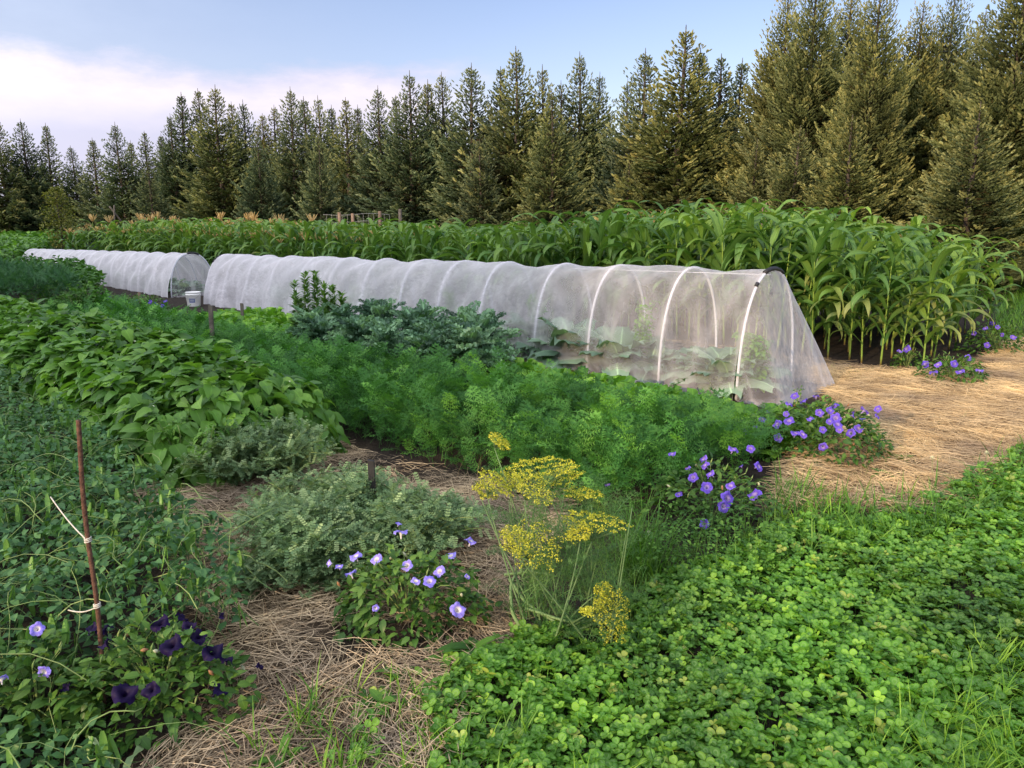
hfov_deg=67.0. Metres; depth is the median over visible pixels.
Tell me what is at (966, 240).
corn plant
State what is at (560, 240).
corn plant
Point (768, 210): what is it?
corn plant
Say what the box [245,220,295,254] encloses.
corn plant
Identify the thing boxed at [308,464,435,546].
chickpea plant
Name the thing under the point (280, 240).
corn plant
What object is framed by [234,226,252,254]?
corn plant
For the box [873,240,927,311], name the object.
corn plant
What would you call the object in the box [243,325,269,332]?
lettuce head
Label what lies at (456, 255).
corn plant
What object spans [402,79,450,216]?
spruce tree
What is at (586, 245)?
corn plant
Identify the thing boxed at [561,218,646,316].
corn plant
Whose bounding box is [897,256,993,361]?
corn plant
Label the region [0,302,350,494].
bean foliage
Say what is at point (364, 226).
corn plant
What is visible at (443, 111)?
spruce tree
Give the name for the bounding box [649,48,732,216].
spruce tree
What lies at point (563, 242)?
corn plant
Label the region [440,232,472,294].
corn plant
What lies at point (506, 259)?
corn plant
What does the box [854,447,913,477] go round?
grass
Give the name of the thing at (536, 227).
corn plant
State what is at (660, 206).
corn plant
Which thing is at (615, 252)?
corn plant
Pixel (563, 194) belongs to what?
spruce tree
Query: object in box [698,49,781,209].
spruce tree
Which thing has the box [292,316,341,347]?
kale plant
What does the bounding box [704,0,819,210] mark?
spruce tree
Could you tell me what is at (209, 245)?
corn plant
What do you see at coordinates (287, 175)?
spruce tree
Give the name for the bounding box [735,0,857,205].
spruce tree
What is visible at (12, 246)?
leafy bed
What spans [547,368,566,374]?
lettuce head
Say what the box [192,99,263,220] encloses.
spruce tree
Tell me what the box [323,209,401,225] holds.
fence
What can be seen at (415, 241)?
corn plant
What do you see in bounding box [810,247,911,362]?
corn plant
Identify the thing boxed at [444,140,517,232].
spruce tree
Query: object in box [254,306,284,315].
lettuce head
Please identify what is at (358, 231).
corn plant
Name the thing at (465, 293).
corn plant
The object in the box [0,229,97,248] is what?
weedy growth
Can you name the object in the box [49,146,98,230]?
spruce tree
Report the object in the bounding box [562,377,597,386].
lettuce head
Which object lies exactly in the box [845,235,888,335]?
corn plant
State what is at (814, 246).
corn plant
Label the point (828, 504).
grass
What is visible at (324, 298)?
spiky plant
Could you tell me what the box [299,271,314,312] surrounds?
spiky plant
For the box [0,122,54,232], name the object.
spruce tree
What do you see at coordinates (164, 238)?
corn field
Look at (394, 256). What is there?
corn plant
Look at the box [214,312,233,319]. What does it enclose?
lettuce head
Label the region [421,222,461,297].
corn plant
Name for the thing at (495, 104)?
spruce tree
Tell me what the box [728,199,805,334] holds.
corn plant
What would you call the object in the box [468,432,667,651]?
dill plant
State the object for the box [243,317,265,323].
lettuce head
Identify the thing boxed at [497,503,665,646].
grass
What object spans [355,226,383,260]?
corn plant
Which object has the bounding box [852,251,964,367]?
corn plant
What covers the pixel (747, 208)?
corn plant
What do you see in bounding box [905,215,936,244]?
corn plant
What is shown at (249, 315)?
lettuce head
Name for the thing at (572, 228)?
corn plant
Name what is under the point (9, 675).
petunia plant
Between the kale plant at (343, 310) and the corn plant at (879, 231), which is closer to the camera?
the kale plant at (343, 310)
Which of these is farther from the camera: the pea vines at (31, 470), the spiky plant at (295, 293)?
the spiky plant at (295, 293)
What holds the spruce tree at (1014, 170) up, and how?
on the ground at (977, 295)
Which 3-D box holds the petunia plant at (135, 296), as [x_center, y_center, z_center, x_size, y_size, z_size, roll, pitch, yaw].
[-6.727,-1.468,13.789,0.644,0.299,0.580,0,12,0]
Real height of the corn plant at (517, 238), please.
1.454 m
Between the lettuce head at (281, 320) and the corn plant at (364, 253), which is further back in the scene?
the corn plant at (364, 253)
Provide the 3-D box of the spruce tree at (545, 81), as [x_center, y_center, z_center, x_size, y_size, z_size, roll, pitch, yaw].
[1.058,-8.282,29.160,5.017,7.110,4.424,-12,17,-43]
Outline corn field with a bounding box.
[90,205,871,317]
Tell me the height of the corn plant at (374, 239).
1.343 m
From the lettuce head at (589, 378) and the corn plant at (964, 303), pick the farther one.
the corn plant at (964, 303)
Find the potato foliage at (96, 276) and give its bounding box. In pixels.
[0,253,106,296]
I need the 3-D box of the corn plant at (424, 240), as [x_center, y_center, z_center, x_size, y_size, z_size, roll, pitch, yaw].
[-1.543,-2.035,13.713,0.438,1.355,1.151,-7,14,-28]
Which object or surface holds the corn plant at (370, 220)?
on the garden soil
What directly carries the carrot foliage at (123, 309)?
on the garden soil
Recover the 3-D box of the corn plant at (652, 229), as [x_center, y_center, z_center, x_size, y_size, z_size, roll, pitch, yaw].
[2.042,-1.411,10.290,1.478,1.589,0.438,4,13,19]
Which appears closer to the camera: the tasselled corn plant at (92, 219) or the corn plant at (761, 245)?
the corn plant at (761, 245)
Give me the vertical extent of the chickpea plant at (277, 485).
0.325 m
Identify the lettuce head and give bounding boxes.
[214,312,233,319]
[217,308,235,312]
[220,313,245,319]
[227,315,250,322]
[239,306,257,312]
[241,321,258,329]
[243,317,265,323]
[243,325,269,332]
[246,313,260,317]
[249,315,274,321]
[253,320,274,326]
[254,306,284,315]
[261,309,285,316]
[262,317,274,322]
[271,315,292,325]
[272,324,292,336]
[277,313,292,317]
[484,360,528,375]
[504,355,537,368]
[524,362,549,372]
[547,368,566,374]
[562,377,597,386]
[563,367,597,379]
[580,372,617,385]
[597,375,637,384]
[610,382,650,394]
[616,392,637,404]
[632,382,673,392]
[632,391,665,399]
[650,384,683,395]
[669,406,738,439]
[672,387,707,402]
[703,396,744,408]
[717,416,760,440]
[720,406,751,418]
[735,402,759,413]
[739,421,799,458]
[765,403,806,420]
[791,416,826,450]
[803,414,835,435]
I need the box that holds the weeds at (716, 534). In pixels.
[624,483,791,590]
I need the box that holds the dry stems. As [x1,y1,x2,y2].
[218,431,545,763]
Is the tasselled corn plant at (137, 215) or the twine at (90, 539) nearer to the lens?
the twine at (90, 539)
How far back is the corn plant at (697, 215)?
12.66 m
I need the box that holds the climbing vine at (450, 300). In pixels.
[442,286,458,315]
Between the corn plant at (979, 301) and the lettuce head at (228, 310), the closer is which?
the corn plant at (979, 301)
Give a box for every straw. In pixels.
[127,439,580,767]
[413,305,908,386]
[758,334,1023,515]
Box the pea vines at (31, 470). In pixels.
[0,382,301,748]
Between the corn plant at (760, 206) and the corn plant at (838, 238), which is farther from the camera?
the corn plant at (760, 206)
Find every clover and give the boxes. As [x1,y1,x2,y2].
[324,651,471,767]
[420,474,1023,767]
[735,461,1023,550]
[927,443,1023,521]
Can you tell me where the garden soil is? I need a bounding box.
[0,259,1023,767]
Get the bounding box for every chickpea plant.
[169,422,284,488]
[217,488,362,578]
[218,469,351,543]
[219,556,292,599]
[228,412,341,479]
[231,413,310,472]
[241,495,403,587]
[241,518,368,587]
[279,551,360,599]
[285,518,414,583]
[289,460,407,514]
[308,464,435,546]
[335,472,496,558]
[416,490,489,538]
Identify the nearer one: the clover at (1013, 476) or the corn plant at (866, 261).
the clover at (1013, 476)
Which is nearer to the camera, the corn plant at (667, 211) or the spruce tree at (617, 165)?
the corn plant at (667, 211)
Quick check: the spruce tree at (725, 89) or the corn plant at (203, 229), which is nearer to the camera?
the corn plant at (203, 229)
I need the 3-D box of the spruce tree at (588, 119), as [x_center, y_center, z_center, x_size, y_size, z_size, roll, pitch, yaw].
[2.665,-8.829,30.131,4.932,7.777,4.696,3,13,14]
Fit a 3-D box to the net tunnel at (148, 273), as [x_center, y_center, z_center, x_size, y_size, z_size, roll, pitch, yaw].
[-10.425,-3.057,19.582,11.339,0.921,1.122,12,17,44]
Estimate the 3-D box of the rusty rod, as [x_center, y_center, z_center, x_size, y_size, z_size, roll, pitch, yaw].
[-1.342,0.596,2.472,0.025,0.987,0.041,5,13,23]
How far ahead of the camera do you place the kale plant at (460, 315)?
8.48 m
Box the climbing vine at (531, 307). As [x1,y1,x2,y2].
[524,290,547,330]
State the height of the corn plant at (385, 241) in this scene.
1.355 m
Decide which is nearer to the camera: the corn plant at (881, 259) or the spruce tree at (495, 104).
the corn plant at (881, 259)
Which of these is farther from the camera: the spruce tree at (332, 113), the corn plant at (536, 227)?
the spruce tree at (332, 113)
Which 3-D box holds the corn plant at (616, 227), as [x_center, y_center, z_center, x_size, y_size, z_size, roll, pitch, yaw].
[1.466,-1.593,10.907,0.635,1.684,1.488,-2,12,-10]
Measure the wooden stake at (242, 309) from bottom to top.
0.491 m
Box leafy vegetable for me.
[732,332,773,392]
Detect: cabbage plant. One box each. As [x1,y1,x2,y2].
[168,277,185,289]
[168,280,204,295]
[493,319,515,355]
[497,318,547,356]
[498,312,551,345]
[515,317,605,369]
[518,332,577,364]
[558,324,679,375]
[610,342,683,382]
[660,346,746,392]
[669,345,793,398]
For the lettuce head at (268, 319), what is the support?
on the garden soil
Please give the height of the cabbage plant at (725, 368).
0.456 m
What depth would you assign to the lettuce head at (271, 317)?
11.13 m
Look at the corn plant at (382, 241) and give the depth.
15.37 m
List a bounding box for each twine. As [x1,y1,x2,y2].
[50,497,91,542]
[68,601,100,612]
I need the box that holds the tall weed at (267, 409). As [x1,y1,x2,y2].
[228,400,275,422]
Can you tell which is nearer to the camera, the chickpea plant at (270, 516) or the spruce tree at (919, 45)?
the chickpea plant at (270, 516)
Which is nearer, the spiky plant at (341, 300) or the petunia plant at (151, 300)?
the spiky plant at (341, 300)
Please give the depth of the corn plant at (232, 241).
18.61 m
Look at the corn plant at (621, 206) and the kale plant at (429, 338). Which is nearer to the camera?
the kale plant at (429, 338)
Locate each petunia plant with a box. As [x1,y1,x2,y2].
[0,621,108,757]
[40,608,270,758]
[120,293,147,301]
[136,294,171,308]
[327,522,502,654]
[605,445,787,543]
[725,392,894,468]
[889,345,927,368]
[911,351,993,387]
[953,319,1023,355]
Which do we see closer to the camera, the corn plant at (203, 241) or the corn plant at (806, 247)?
the corn plant at (806, 247)
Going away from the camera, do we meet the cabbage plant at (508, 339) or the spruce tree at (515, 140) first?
the cabbage plant at (508, 339)
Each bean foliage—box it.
[0,294,77,334]
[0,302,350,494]
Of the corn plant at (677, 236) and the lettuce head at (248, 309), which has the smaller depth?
the corn plant at (677, 236)
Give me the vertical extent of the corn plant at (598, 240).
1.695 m
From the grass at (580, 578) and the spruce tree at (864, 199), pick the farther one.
the spruce tree at (864, 199)
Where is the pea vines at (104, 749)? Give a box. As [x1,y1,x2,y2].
[0,667,240,767]
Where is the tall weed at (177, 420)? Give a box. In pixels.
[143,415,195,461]
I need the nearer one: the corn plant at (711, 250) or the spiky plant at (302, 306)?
the spiky plant at (302, 306)
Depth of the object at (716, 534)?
3.57 m
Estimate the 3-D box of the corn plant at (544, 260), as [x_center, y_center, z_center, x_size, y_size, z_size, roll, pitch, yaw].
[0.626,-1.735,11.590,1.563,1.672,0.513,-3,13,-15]
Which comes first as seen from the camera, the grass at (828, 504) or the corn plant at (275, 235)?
the grass at (828, 504)
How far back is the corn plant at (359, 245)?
15.35 m
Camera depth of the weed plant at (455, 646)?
2.85 m
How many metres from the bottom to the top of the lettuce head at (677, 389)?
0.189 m
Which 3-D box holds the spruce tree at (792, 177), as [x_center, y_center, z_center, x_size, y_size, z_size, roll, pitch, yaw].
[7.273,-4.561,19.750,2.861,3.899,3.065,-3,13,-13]
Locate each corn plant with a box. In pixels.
[59,228,78,249]
[63,230,93,249]
[74,214,110,249]
[74,223,99,249]
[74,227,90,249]
[77,226,106,250]
[84,224,107,249]
[88,215,118,249]
[135,213,146,235]
[141,214,157,233]
[150,211,163,225]
[163,216,179,226]
[183,221,225,264]
[190,223,220,263]
[193,226,211,260]
[196,224,233,261]
[200,225,230,265]
[203,229,231,259]
[204,221,247,262]
[205,224,235,256]
[206,212,225,230]
[209,225,236,260]
[212,224,253,255]
[224,222,254,253]
[225,223,273,253]
[225,231,241,253]
[227,228,246,252]
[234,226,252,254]
[237,212,258,225]
[238,220,283,255]
[239,212,269,225]
[242,226,272,252]
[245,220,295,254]
[250,224,264,255]
[252,232,282,255]
[255,224,288,256]
[256,229,303,256]
[270,214,288,225]
[270,223,325,255]
[275,225,302,256]
[275,226,310,255]
[276,221,316,256]
[279,225,298,252]
[283,225,303,255]
[285,220,317,252]
[295,227,319,256]
[298,219,319,255]
[299,226,316,256]
[306,214,316,227]
[306,228,330,255]
[310,220,349,256]
[310,221,339,255]
[310,224,324,255]
[311,224,361,257]
[323,228,371,257]
[325,224,361,257]
[328,218,346,257]
[328,232,337,256]
[343,228,399,260]
[345,225,381,256]
[345,229,362,256]
[349,226,381,256]
[349,230,399,260]
[350,218,385,244]
[352,223,370,259]
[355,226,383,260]
[361,232,411,258]
[367,218,389,243]
[368,224,394,258]
[372,226,435,278]
[375,231,397,257]
[376,228,394,259]
[382,229,430,289]
[388,223,412,297]
[392,233,399,260]
[400,227,455,299]
[403,223,439,294]
[404,222,430,261]
[405,224,472,306]
[414,231,447,282]
[420,229,459,291]
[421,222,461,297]
[421,234,476,296]
[422,223,457,302]
[425,227,465,302]
[428,227,494,300]
[432,224,499,302]
[437,232,492,297]
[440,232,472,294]
[445,224,489,303]
[446,227,469,295]
[457,229,519,302]
[461,227,513,307]
[462,239,478,298]
[463,233,487,310]
[465,233,494,308]
[467,227,541,316]
[471,224,503,302]
[471,233,526,298]
[480,226,494,287]
[486,225,515,316]
[487,224,570,319]
[492,226,545,312]
[493,230,508,310]
[500,211,597,323]
[501,221,548,302]
[503,221,569,313]
[506,233,528,303]
[515,221,569,302]
[515,222,557,298]
[523,234,567,305]
[527,222,605,320]
[527,231,577,296]
[528,210,611,324]
[529,215,564,310]
[534,230,570,318]
[537,227,589,317]
[551,228,580,319]
[557,224,605,317]
[559,229,579,312]
[560,208,626,321]
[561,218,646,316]
[561,222,569,307]
[564,209,628,327]
[569,213,666,325]
[570,220,614,320]
[575,211,646,326]
[575,222,586,313]
[592,200,704,313]
[592,213,680,305]
[593,211,655,326]
[607,216,667,332]
[610,217,721,334]
[612,212,687,328]
[614,217,649,325]
[617,204,631,318]
[618,213,729,338]
[628,207,700,227]
[630,208,671,316]
[632,207,680,322]
[632,210,665,317]
[638,200,706,317]
[640,217,681,330]
[643,212,746,341]
[643,217,706,332]
[645,215,731,339]
[648,210,667,323]
[652,212,705,309]
[660,223,730,326]
[661,197,711,325]
[667,218,730,330]
[668,221,764,340]
[672,203,772,344]
[678,204,697,320]
[679,211,719,328]
[697,219,742,336]
[700,222,756,330]
[701,207,769,234]
[701,212,802,335]
[707,199,783,332]
[707,221,733,324]
[709,210,732,237]
[711,218,819,338]
[712,208,761,338]
[717,212,767,346]
[720,202,776,319]
[721,222,821,350]
[725,210,806,326]
[727,214,846,352]
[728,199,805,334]
[732,226,803,343]
[734,196,780,247]
[743,211,816,336]
[751,210,846,338]
[751,223,769,322]
[756,224,810,345]
[762,219,859,353]
[763,207,811,319]
[765,225,853,354]
[768,206,853,338]
[772,212,790,324]
[778,211,841,333]
[791,211,830,322]
[791,222,823,341]
[792,222,882,336]
[795,225,887,342]
[802,212,861,357]
[803,217,850,348]
[807,208,851,273]
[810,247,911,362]
[813,216,892,321]
[815,226,928,354]
[817,229,884,337]
[827,224,889,329]
[827,226,929,346]
[827,233,910,359]
[835,228,940,366]
[842,230,866,351]
[842,232,874,344]
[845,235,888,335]
[848,220,876,316]
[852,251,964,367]
[860,215,885,332]
[861,227,936,349]
[864,233,940,357]
[870,228,885,322]
[872,223,957,337]
[873,231,911,344]
[873,232,916,335]
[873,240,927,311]
[875,223,940,275]
[876,223,944,308]
[877,237,947,358]
[885,230,958,351]
[886,245,993,366]
[891,225,967,335]
[894,238,999,355]
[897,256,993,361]
[901,245,954,323]
[902,231,987,328]
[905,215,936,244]
[908,230,944,332]
[915,239,989,333]
[925,235,994,321]
[935,245,959,336]
[941,236,1014,337]
[942,245,986,349]
[948,247,1006,332]
[950,252,993,342]
[951,239,1023,339]
[965,246,1023,331]
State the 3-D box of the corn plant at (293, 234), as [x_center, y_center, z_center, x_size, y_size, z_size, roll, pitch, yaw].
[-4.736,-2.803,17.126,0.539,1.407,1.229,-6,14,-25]
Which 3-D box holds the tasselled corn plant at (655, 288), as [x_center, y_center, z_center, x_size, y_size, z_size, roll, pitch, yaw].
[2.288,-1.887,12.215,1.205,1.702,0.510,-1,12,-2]
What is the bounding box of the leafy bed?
[0,233,47,259]
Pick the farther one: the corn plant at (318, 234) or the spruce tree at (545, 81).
the spruce tree at (545, 81)
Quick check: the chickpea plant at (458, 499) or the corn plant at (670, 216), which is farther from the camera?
the corn plant at (670, 216)
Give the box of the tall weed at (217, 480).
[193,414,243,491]
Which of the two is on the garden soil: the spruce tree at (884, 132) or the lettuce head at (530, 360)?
the lettuce head at (530, 360)
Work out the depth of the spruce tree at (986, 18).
21.02 m
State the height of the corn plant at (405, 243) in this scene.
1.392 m
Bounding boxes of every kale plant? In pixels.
[282,302,338,339]
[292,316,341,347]
[323,301,358,330]
[323,314,381,350]
[336,314,369,346]
[346,298,395,318]
[353,299,406,329]
[355,316,408,353]
[357,319,414,363]
[388,305,439,342]
[393,324,457,368]
[402,299,445,330]
[409,313,462,362]
[433,314,516,368]
[443,300,500,331]
[449,307,521,367]
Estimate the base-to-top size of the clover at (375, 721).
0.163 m
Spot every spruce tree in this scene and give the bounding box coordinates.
[0,120,69,233]
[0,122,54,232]
[27,123,80,232]
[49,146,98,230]
[70,140,118,245]
[84,122,152,236]
[118,141,143,218]
[123,160,177,224]
[126,133,161,219]
[138,116,204,219]
[147,94,216,217]
[151,136,171,200]
[164,88,266,221]
[168,88,222,211]
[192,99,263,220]
[212,103,252,207]
[229,134,294,222]
[241,90,319,224]
[241,114,288,215]
[247,107,292,213]
[283,95,346,220]
[283,96,316,219]
[285,134,349,223]
[318,106,345,193]
[321,97,371,221]
[334,90,416,226]
[337,104,374,221]
[353,70,461,228]
[376,95,409,191]
[400,72,468,215]
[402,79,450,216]
[420,63,507,227]
[444,46,582,228]
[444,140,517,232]
[451,66,520,216]
[487,92,602,228]
[499,64,592,229]
[545,84,592,215]
[555,53,612,220]
[577,76,622,201]
[585,25,749,220]
[589,48,673,215]
[589,81,650,224]
[599,161,646,231]
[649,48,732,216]
[683,53,744,203]
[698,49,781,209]
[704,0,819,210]
[714,140,772,217]
[721,58,752,140]
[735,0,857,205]
[740,125,828,226]
[787,0,935,240]
[791,115,907,253]
[820,0,888,126]
[873,0,964,229]
[887,102,1023,302]
[898,0,1023,293]
[901,0,983,228]
[929,6,1018,175]
[975,52,1023,288]
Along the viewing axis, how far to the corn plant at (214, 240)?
19.27 m
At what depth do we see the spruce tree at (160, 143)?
43.12 m
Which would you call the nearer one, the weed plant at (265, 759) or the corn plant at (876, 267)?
the weed plant at (265, 759)
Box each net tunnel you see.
[21,249,209,297]
[203,254,834,403]
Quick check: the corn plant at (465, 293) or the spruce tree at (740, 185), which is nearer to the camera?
the corn plant at (465, 293)
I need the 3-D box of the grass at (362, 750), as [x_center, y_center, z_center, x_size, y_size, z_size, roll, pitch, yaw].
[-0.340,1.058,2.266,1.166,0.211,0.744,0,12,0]
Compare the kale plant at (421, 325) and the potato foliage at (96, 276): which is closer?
the kale plant at (421, 325)
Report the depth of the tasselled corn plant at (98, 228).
25.65 m
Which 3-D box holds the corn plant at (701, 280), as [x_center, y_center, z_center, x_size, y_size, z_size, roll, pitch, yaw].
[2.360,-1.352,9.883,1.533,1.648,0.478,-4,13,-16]
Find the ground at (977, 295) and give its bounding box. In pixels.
[13,245,1023,308]
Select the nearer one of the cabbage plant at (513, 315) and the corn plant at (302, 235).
the cabbage plant at (513, 315)
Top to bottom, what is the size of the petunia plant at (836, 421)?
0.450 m
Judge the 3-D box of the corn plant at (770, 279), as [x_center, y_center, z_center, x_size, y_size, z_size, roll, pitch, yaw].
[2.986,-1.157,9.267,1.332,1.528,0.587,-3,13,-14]
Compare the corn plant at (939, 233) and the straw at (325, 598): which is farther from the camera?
the corn plant at (939, 233)
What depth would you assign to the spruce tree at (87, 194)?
41.97 m
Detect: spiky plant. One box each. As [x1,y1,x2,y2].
[286,279,303,337]
[292,298,305,343]
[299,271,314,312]
[308,270,320,309]
[316,280,331,313]
[327,284,338,309]
[335,290,348,306]
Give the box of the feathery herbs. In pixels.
[0,256,89,303]
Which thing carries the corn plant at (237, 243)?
on the garden soil
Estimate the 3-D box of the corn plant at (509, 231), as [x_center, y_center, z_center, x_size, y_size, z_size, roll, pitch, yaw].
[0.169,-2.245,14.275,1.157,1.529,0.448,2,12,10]
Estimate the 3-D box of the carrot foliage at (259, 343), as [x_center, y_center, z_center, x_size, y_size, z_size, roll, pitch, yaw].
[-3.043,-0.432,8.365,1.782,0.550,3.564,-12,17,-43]
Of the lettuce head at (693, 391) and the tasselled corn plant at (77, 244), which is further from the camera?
the tasselled corn plant at (77, 244)
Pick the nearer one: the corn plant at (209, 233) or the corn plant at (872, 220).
the corn plant at (872, 220)
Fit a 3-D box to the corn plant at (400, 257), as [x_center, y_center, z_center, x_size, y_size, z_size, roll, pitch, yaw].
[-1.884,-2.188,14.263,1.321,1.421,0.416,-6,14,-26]
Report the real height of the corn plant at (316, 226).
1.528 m
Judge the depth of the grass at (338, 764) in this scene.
2.35 m
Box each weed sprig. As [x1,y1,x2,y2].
[705,368,713,390]
[793,385,804,408]
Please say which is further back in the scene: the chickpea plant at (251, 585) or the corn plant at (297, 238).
the corn plant at (297, 238)
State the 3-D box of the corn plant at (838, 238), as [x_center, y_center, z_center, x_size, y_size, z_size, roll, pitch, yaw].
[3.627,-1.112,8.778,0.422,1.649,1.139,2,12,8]
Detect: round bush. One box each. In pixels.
[20,280,70,306]
[50,283,103,309]
[60,281,114,301]
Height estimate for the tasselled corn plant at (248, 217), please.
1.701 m
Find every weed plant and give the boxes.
[87,736,162,767]
[248,733,306,767]
[349,689,411,715]
[374,663,413,684]
[424,641,453,672]
[435,635,502,665]
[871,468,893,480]
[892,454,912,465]
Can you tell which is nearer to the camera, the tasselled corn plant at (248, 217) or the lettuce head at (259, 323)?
the lettuce head at (259, 323)
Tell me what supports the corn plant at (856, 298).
on the garden soil
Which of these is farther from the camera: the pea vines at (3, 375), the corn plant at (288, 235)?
the corn plant at (288, 235)
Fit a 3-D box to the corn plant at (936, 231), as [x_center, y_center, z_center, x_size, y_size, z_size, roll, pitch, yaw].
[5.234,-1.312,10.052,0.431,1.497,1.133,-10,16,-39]
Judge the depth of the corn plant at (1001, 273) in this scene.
10.44 m
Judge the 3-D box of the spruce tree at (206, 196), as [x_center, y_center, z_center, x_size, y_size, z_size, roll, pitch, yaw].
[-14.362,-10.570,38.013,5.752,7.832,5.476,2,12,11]
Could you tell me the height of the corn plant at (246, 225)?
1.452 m
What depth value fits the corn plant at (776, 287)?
9.73 m
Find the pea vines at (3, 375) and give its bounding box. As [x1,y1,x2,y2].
[0,352,37,417]
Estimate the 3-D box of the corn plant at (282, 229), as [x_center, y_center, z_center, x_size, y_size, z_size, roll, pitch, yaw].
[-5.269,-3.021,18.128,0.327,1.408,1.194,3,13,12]
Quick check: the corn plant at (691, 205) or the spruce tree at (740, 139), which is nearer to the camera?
the corn plant at (691, 205)
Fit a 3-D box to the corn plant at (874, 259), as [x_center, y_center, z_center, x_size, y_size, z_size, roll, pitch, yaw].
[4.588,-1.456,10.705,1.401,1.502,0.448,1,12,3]
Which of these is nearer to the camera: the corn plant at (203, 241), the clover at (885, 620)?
the clover at (885, 620)
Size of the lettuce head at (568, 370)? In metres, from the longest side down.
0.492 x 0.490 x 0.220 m
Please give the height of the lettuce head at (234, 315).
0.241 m
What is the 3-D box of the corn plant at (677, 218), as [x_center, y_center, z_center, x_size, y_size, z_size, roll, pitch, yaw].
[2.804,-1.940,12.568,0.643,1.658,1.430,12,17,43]
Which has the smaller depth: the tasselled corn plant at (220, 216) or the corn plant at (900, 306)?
the corn plant at (900, 306)
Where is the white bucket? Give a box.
[185,291,200,306]
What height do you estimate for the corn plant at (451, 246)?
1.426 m
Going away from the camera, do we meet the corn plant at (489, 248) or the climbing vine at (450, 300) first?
the climbing vine at (450, 300)
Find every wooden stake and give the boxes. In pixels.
[208,305,214,344]
[240,303,244,318]
[367,459,376,497]
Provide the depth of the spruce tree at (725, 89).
25.48 m
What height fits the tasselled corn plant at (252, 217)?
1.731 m
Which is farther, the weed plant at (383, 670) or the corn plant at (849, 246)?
the corn plant at (849, 246)
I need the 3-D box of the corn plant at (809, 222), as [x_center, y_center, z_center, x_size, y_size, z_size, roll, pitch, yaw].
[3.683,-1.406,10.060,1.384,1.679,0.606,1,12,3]
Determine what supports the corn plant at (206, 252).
on the garden soil
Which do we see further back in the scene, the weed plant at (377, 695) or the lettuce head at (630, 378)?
the lettuce head at (630, 378)
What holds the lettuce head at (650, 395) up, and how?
on the garden soil
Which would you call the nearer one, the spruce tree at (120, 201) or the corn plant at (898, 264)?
the corn plant at (898, 264)
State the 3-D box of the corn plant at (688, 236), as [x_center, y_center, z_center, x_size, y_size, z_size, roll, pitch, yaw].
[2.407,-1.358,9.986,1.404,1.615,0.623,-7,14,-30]
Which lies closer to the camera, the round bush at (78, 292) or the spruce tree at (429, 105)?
the round bush at (78, 292)
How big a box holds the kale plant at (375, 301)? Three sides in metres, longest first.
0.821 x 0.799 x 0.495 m
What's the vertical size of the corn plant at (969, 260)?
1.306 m
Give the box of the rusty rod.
[76,420,106,707]
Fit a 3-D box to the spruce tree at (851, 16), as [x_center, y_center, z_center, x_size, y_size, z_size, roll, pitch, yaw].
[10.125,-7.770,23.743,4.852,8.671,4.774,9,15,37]
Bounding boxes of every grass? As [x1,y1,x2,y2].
[216,654,556,767]
[258,656,472,767]
[424,474,1023,767]
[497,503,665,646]
[568,675,677,767]
[590,485,717,590]
[604,507,821,661]
[756,429,1023,538]
[759,456,964,553]
[784,489,847,534]
[834,615,1023,767]
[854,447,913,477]
[981,284,1023,340]
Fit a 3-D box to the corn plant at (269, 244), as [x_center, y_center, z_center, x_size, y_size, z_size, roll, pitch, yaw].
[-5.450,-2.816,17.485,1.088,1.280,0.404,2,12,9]
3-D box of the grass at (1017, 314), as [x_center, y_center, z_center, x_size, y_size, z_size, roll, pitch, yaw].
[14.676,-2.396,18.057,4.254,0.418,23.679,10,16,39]
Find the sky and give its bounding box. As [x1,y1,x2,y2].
[0,0,1022,201]
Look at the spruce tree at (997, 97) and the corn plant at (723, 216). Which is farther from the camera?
the spruce tree at (997, 97)
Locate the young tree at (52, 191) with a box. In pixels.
[36,186,82,248]
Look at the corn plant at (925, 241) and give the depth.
9.01 m
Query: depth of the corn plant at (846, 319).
9.08 m
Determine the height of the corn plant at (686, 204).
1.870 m
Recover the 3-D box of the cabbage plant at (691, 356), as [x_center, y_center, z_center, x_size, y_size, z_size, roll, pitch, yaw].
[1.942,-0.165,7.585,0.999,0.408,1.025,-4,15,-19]
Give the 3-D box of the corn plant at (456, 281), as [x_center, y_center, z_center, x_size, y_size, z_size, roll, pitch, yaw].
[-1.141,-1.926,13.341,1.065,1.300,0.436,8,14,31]
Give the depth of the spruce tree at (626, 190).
24.88 m
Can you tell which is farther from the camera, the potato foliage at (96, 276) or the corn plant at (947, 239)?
the potato foliage at (96, 276)
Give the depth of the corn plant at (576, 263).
11.98 m
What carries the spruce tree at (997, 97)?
on the ground at (977, 295)
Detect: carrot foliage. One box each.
[34,285,231,332]
[129,310,373,369]
[262,334,802,520]
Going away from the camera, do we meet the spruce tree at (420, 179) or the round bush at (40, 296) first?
the round bush at (40, 296)
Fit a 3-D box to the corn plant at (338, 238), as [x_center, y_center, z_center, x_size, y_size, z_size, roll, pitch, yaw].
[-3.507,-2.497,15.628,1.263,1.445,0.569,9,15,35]
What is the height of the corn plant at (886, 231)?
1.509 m
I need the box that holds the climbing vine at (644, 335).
[633,294,660,355]
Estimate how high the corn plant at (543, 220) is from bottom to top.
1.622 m
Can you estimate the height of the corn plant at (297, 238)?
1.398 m

